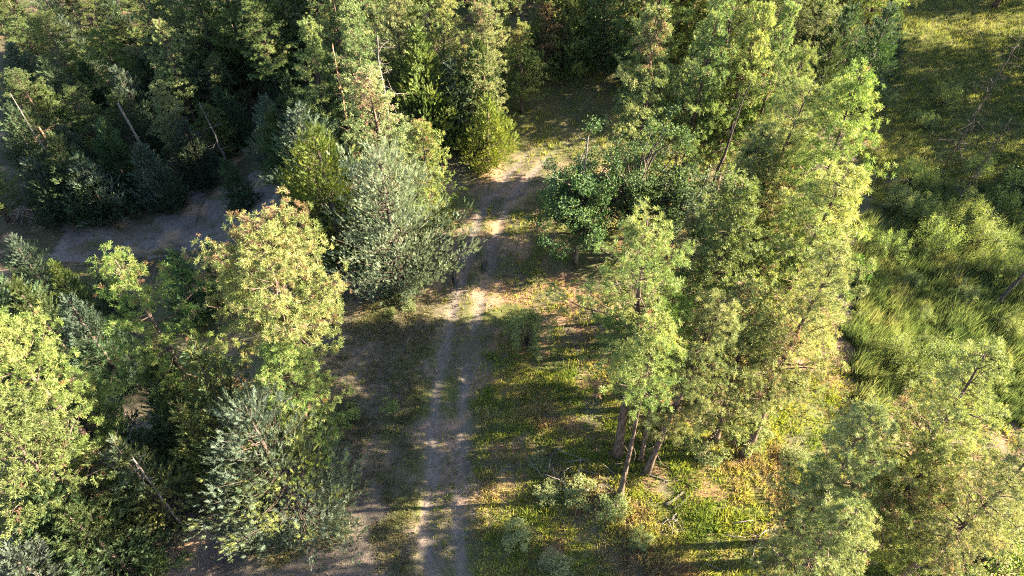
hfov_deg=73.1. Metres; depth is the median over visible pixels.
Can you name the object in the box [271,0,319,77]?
pine tree
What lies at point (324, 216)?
juniper tree
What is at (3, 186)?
pine tree
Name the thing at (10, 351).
pine tree
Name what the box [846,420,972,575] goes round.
pine tree
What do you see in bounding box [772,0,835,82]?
juniper tree
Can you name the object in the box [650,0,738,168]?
pine tree
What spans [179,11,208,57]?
juniper tree
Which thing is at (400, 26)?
pine tree
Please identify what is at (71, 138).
juniper tree
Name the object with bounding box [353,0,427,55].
pine tree
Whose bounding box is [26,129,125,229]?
juniper tree
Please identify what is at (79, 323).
juniper tree
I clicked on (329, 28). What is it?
pine tree
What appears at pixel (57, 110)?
juniper tree
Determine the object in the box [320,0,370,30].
pine tree
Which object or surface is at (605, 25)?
juniper tree
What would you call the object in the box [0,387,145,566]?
pine tree
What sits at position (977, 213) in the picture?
shrub
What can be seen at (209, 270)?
juniper tree
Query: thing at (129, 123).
dead tree
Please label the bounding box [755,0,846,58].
pine tree
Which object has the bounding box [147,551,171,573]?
weed plant
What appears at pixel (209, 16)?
juniper tree
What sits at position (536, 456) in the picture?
shrub
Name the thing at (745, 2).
pine tree
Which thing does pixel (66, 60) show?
pine tree
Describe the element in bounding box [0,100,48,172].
juniper tree
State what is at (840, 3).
pine tree
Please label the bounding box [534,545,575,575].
shrub
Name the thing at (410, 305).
weed plant
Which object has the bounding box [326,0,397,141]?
pine tree
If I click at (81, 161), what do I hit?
juniper tree
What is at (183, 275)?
juniper tree
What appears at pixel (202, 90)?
juniper tree
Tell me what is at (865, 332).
tall grass
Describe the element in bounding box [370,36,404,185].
dead tree
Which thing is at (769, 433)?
shrub
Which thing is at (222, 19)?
pine tree
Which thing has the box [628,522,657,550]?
shrub
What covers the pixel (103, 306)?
juniper tree
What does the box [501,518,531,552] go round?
shrub
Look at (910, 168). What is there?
shrub
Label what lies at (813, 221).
pine tree
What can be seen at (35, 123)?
juniper tree
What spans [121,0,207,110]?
pine tree
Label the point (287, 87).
juniper tree
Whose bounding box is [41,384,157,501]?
juniper tree
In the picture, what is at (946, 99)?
shrub
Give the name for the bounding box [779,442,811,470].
shrub
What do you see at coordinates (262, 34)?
pine tree
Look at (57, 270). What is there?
juniper tree
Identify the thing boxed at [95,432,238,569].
juniper tree
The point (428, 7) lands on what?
pine tree
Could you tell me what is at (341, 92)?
dead tree
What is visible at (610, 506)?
shrub
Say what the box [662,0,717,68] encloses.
pine tree
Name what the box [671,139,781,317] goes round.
pine tree
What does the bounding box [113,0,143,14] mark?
pine tree
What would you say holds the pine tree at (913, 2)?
on the ground at (374, 510)
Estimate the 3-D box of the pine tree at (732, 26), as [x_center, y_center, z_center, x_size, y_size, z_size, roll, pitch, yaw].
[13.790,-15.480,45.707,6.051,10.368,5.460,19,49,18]
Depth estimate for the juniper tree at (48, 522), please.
24.62 m
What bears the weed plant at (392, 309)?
on the ground at (374, 510)
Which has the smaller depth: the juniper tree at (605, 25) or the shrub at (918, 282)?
the shrub at (918, 282)
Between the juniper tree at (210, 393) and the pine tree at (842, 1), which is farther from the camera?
the pine tree at (842, 1)
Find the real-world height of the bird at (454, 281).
0.855 m
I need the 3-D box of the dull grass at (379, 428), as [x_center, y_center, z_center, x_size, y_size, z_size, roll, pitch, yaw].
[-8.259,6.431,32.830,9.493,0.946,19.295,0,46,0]
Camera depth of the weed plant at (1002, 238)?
42.42 m
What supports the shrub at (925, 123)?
on the ground at (374, 510)
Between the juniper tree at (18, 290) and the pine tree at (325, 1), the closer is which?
the juniper tree at (18, 290)
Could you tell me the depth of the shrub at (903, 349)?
34.98 m
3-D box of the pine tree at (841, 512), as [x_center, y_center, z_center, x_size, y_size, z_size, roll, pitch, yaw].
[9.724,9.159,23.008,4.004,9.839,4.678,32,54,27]
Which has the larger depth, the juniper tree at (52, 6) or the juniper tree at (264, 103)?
the juniper tree at (52, 6)
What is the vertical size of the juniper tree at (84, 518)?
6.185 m
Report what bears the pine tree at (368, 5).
on the ground at (374, 510)
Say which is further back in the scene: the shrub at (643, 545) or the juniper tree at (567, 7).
the juniper tree at (567, 7)
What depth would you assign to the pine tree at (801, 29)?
46.19 m
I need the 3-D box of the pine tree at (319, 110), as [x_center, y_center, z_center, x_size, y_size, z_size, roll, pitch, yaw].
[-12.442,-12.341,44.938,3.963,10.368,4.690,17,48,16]
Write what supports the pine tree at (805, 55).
on the ground at (374, 510)
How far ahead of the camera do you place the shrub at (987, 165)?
47.42 m
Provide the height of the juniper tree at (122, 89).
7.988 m
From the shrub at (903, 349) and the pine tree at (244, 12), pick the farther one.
the pine tree at (244, 12)
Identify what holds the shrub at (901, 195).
on the ground at (374, 510)
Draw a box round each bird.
[452,272,457,287]
[482,260,487,274]
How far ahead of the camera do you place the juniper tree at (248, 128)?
62.07 m
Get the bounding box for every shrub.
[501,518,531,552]
[502,304,558,361]
[523,184,557,208]
[528,449,554,475]
[532,477,563,506]
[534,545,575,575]
[561,472,598,511]
[594,490,633,523]
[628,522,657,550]
[692,441,725,470]
[740,426,775,456]
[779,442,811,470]
[872,328,931,373]
[873,228,912,262]
[880,176,927,217]
[886,355,943,395]
[889,153,941,189]
[900,266,927,289]
[903,106,940,128]
[905,189,947,233]
[909,329,949,355]
[911,212,969,261]
[913,302,936,326]
[913,332,995,391]
[928,75,963,118]
[931,185,992,240]
[946,278,980,304]
[952,207,1014,256]
[964,151,1000,184]
[968,240,1023,285]
[976,342,1005,357]
[988,308,1023,336]
[1001,263,1023,285]
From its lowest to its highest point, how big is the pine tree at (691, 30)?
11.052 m
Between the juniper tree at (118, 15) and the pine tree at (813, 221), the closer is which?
the pine tree at (813, 221)
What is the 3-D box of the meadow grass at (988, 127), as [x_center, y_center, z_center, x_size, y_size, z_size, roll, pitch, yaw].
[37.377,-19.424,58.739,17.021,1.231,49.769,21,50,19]
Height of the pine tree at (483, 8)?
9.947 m
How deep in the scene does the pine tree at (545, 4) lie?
48.37 m
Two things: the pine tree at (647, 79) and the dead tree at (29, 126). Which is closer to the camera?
the pine tree at (647, 79)
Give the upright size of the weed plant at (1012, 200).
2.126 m
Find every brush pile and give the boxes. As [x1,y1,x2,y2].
[0,196,40,227]
[531,448,621,509]
[662,513,683,532]
[724,520,777,564]
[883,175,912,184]
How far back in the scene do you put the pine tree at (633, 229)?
23.59 m
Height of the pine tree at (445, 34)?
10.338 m
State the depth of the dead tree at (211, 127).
57.58 m
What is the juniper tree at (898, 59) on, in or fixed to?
on the ground at (374, 510)
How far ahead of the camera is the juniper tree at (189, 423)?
27.25 m
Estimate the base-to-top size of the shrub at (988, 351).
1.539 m
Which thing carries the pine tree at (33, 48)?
on the ground at (374, 510)
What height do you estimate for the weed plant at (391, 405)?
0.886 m
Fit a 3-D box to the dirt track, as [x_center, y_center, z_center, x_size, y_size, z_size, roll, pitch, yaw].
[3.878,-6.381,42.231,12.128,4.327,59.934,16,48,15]
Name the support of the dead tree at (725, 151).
on the ground at (374, 510)
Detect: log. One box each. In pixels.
[640,473,668,481]
[665,491,683,505]
[673,494,691,508]
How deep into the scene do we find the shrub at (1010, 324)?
37.42 m
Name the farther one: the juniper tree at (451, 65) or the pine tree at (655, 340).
the juniper tree at (451, 65)
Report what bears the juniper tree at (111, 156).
on the ground at (374, 510)
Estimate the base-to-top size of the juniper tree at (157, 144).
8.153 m
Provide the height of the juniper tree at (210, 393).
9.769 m
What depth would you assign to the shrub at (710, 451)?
30.86 m
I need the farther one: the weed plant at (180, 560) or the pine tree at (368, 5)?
the pine tree at (368, 5)
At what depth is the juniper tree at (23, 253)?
42.54 m
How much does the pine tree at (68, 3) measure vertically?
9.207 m
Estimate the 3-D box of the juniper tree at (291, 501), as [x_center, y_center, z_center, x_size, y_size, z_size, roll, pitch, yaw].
[-8.880,6.731,26.863,7.096,9.507,7.778,0,46,0]
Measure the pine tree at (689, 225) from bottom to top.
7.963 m
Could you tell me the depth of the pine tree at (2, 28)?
78.42 m
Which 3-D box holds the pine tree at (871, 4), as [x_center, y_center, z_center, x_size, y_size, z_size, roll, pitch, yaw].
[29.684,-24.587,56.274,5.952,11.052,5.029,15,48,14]
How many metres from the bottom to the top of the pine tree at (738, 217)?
14.097 m
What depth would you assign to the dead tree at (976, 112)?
45.37 m
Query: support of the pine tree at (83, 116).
on the ground at (374, 510)
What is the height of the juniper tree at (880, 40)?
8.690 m
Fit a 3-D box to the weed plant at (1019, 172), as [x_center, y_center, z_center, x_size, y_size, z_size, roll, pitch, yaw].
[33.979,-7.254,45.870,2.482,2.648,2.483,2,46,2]
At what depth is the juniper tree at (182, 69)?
66.81 m
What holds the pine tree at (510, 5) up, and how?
on the ground at (374, 510)
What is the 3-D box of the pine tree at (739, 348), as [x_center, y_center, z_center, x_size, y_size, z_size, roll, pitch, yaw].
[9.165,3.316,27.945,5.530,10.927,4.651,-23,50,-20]
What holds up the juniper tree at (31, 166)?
on the ground at (374, 510)
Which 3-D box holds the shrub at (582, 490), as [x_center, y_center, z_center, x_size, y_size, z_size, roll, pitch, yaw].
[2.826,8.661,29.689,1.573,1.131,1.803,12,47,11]
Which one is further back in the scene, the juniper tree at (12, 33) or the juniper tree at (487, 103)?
the juniper tree at (12, 33)
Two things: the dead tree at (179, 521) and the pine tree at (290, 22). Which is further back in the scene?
the pine tree at (290, 22)
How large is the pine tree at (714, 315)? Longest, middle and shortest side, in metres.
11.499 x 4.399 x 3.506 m
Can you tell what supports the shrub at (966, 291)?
on the ground at (374, 510)
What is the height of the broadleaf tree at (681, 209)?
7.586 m
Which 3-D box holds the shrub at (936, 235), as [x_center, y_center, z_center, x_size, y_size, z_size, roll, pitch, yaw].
[25.432,-3.183,41.332,2.554,3.258,2.923,-2,46,-2]
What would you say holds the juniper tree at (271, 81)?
on the ground at (374, 510)
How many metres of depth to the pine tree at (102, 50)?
63.40 m
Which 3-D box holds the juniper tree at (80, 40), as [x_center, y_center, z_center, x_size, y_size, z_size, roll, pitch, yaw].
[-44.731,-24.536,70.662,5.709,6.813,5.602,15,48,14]
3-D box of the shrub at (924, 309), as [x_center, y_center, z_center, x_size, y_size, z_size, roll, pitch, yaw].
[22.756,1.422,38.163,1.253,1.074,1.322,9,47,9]
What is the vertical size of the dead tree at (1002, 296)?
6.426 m
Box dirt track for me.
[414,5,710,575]
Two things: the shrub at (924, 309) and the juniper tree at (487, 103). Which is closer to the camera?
the shrub at (924, 309)
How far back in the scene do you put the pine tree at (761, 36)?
38.96 m
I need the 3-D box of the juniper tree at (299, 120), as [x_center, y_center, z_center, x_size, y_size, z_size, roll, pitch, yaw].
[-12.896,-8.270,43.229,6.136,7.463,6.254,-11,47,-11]
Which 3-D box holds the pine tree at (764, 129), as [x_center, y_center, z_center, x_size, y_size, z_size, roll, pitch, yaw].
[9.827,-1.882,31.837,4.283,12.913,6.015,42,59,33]
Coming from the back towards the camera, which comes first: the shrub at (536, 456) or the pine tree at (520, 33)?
the pine tree at (520, 33)
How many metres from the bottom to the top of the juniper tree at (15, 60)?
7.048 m
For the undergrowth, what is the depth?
30.57 m
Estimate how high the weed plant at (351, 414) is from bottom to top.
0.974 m
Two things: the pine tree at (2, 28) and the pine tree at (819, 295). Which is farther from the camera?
the pine tree at (2, 28)
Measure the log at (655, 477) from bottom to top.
0.267 m
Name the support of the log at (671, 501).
on the ground at (374, 510)
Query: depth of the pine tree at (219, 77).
63.52 m
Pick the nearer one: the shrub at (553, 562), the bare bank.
the shrub at (553, 562)
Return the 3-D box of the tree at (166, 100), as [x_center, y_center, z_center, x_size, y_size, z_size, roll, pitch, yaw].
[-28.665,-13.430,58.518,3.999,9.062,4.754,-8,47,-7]
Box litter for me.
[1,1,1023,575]
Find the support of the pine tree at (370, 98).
on the ground at (374, 510)
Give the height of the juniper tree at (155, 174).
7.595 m
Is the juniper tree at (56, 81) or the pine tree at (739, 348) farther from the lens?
the juniper tree at (56, 81)
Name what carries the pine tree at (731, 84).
on the ground at (374, 510)
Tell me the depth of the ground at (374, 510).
35.01 m
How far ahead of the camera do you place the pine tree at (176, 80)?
61.94 m
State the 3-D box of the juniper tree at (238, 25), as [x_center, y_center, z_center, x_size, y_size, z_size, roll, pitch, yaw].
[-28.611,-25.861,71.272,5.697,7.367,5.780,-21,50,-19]
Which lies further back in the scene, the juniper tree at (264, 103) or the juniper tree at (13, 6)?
the juniper tree at (13, 6)
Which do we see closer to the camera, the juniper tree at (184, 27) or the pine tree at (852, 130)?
the pine tree at (852, 130)
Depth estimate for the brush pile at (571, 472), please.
30.54 m
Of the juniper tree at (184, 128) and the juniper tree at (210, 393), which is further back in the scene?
the juniper tree at (184, 128)
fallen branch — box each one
[195,182,216,222]
[704,562,728,573]
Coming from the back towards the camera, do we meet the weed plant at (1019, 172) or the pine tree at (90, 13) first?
the pine tree at (90, 13)
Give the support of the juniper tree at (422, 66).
on the ground at (374, 510)
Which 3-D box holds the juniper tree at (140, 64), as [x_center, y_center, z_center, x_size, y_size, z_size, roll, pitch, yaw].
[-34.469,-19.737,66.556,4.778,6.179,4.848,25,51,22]
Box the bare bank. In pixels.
[31,164,286,262]
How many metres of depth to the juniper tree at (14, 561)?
24.03 m
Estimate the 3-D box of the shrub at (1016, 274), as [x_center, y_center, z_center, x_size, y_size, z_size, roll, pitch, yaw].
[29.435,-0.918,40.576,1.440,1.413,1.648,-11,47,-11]
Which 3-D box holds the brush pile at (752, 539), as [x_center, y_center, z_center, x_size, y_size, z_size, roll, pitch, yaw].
[9.985,10.416,28.183,2.438,0.399,1.965,0,46,0]
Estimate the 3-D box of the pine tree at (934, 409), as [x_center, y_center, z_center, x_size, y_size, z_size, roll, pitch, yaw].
[13.492,5.720,24.296,6.015,12.913,4.283,69,76,42]
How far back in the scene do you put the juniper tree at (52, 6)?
78.71 m
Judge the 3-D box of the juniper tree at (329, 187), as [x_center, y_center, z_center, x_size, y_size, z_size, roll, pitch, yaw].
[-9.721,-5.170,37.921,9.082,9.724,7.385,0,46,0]
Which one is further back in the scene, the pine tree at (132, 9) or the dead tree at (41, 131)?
the pine tree at (132, 9)
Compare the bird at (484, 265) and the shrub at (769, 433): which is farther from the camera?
the bird at (484, 265)
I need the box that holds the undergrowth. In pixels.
[464,318,936,575]
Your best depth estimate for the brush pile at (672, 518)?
28.92 m
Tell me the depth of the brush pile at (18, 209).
56.22 m
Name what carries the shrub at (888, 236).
on the ground at (374, 510)
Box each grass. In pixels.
[0,0,1023,575]
[217,278,448,575]
[836,164,1023,427]
[855,0,1023,215]
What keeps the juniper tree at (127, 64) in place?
on the ground at (374, 510)
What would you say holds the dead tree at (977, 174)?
on the ground at (374, 510)
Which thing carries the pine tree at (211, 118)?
on the ground at (374, 510)
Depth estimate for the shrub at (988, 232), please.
41.81 m
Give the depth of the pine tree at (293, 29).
62.11 m
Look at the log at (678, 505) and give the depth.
29.49 m
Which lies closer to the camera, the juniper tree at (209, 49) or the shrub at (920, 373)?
the shrub at (920, 373)
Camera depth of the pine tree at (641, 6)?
51.89 m
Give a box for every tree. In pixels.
[0,0,19,34]
[0,0,25,20]
[0,0,58,69]
[0,41,56,111]
[0,67,81,136]
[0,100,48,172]
[0,166,31,222]
[0,272,73,390]
[0,273,116,381]
[0,301,143,503]
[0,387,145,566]
[0,532,136,575]
[2,232,64,300]
[3,10,36,55]
[9,468,160,575]
[10,93,65,179]
[12,157,79,230]
[18,105,96,195]
[22,9,96,101]
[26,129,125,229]
[27,82,97,138]
[31,0,77,31]
[34,55,100,127]
[35,122,74,186]
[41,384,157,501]
[45,489,179,575]
[46,258,103,320]
[49,0,82,18]
[49,81,117,161]
[50,13,107,77]
[54,292,158,400]
[55,122,105,172]
[58,150,141,234]
[60,0,131,63]
[74,60,111,109]
[79,23,156,108]
[85,241,252,437]
[89,273,144,333]
[91,0,139,47]
[91,115,149,203]
[93,90,173,179]
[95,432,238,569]
[103,42,146,97]
[108,64,166,141]
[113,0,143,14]
[113,0,182,55]
[117,101,151,168]
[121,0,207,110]
[124,136,192,216]
[129,346,241,472]
[130,453,186,531]
[131,1,184,55]
[133,56,179,113]
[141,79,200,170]
[142,17,211,126]
[147,47,208,101]
[157,244,225,335]
[161,0,191,33]
[162,0,248,93]
[166,117,221,195]
[167,399,242,517]
[177,332,287,496]
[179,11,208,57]
[179,67,221,119]
[181,185,353,427]
[183,377,371,572]
[185,1,224,28]
[190,102,243,161]
[194,0,225,32]
[195,22,254,89]
[195,52,252,124]
[197,0,278,96]
[198,250,248,310]
[199,102,234,180]
[202,86,256,152]
[215,7,254,63]
[217,157,262,214]
[221,0,296,92]
[233,43,269,87]
[235,0,302,112]
[239,93,281,167]
[250,103,301,187]
[252,0,328,80]
[252,324,354,485]
[257,34,309,111]
[259,100,352,216]
[262,120,414,278]
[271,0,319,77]
[271,70,312,164]
[279,0,337,56]
[285,15,350,139]
[303,0,358,85]
[306,133,486,305]
[313,184,371,261]
[318,54,377,150]
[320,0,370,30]
[325,62,436,220]
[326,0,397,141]
[332,45,355,157]
[340,0,404,85]
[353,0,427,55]
[358,0,442,134]
[369,19,482,160]
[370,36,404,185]
[390,116,467,255]
[403,0,479,120]
[409,0,464,46]
[416,57,479,153]
[445,34,511,153]
[450,92,520,178]
[456,0,525,76]
[458,0,510,127]
[496,17,550,113]
[506,0,604,83]
[508,0,514,13]
[523,115,625,263]
[527,0,569,80]
[545,196,695,460]
[551,0,646,75]
[563,103,705,255]
[571,136,595,265]
[595,306,688,499]
[603,1,683,176]
[605,0,696,104]
[610,280,698,463]
[614,287,746,476]
[618,0,650,31]
[618,138,722,259]
[639,0,712,90]
[639,163,784,412]
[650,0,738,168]
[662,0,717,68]
[662,209,707,317]
[665,268,801,466]
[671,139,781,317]
[673,0,773,108]
[685,121,799,320]
[690,0,781,189]
[695,56,749,183]
[703,81,750,204]
[706,75,836,335]
[707,0,778,65]
[722,0,801,166]
[723,239,876,459]
[734,39,820,183]
[736,249,806,380]
[738,0,782,34]
[739,157,872,391]
[742,57,897,309]
[742,469,883,575]
[746,0,843,101]
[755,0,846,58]
[763,400,902,563]
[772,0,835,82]
[772,30,848,133]
[805,0,871,112]
[808,0,853,37]
[815,334,1017,546]
[830,0,892,30]
[834,0,908,120]
[845,0,909,46]
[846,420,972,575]
[859,22,909,91]
[875,428,1023,575]
[877,0,922,16]
[917,487,1023,575]
[938,35,1023,165]
[941,119,1023,203]
[990,0,1023,9]
[991,264,1023,306]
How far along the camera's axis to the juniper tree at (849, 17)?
47.27 m
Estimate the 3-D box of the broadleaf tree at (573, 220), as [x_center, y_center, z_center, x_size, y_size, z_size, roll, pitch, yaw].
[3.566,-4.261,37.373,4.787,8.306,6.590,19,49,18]
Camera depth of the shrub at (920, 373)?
33.95 m
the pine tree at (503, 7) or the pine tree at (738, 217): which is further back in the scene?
the pine tree at (503, 7)
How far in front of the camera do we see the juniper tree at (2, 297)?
36.00 m
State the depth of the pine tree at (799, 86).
27.72 m
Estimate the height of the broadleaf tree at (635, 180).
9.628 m
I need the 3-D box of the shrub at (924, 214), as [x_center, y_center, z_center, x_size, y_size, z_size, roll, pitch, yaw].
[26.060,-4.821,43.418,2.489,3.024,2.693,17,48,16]
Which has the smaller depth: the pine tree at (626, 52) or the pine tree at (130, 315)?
the pine tree at (130, 315)
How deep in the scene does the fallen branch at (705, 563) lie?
27.70 m
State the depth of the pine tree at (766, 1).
49.84 m
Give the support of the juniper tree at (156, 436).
on the ground at (374, 510)
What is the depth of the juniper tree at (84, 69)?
67.33 m
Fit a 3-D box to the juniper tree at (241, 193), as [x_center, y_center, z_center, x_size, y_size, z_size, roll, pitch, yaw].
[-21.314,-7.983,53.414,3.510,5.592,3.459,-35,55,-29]
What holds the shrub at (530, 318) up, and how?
on the ground at (374, 510)
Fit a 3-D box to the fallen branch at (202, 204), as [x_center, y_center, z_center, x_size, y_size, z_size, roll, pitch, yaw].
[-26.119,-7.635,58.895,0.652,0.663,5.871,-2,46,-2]
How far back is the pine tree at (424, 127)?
36.53 m
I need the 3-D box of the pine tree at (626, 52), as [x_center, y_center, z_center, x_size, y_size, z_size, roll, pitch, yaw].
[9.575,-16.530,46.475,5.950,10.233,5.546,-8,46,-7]
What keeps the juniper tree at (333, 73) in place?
on the ground at (374, 510)
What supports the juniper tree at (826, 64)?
on the ground at (374, 510)
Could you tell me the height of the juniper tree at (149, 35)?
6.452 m
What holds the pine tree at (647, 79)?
on the ground at (374, 510)
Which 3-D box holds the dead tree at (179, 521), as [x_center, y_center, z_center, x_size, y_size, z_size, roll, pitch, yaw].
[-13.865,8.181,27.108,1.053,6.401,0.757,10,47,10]
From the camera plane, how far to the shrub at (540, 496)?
29.71 m
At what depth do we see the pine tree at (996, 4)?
65.49 m
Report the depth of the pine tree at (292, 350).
25.93 m
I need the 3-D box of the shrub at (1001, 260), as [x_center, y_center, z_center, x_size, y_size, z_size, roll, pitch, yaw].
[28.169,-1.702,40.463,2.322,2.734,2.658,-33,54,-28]
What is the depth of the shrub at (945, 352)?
34.85 m
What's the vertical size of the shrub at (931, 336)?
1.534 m
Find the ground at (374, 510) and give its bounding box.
[0,0,1023,575]
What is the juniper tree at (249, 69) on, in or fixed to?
on the ground at (374, 510)
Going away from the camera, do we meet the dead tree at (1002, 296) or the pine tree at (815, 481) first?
the pine tree at (815, 481)
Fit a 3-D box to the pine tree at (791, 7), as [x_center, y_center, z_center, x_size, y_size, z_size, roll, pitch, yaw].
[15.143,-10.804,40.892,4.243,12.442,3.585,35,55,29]
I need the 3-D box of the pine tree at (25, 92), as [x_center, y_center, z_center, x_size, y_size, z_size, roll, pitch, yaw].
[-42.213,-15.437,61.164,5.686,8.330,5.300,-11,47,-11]
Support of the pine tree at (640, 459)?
on the ground at (374, 510)
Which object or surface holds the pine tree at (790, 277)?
on the ground at (374, 510)
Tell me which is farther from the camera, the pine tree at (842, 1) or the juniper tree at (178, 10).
the juniper tree at (178, 10)
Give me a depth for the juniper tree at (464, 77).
44.55 m
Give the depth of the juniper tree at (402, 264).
34.56 m
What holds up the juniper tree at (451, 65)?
on the ground at (374, 510)
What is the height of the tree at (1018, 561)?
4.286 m
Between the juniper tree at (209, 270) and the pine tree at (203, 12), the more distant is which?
the pine tree at (203, 12)
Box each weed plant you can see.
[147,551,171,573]
[175,549,194,569]
[340,402,360,420]
[379,394,402,415]
[383,306,396,317]
[399,299,416,312]
[984,183,1023,213]
[991,228,1012,245]
[1002,164,1023,192]
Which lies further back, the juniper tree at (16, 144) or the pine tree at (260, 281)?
the juniper tree at (16, 144)
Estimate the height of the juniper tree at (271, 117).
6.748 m
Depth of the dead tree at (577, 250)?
35.38 m
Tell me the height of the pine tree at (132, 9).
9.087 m
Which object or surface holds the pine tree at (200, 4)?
on the ground at (374, 510)
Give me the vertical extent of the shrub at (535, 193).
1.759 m
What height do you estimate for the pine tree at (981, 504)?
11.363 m

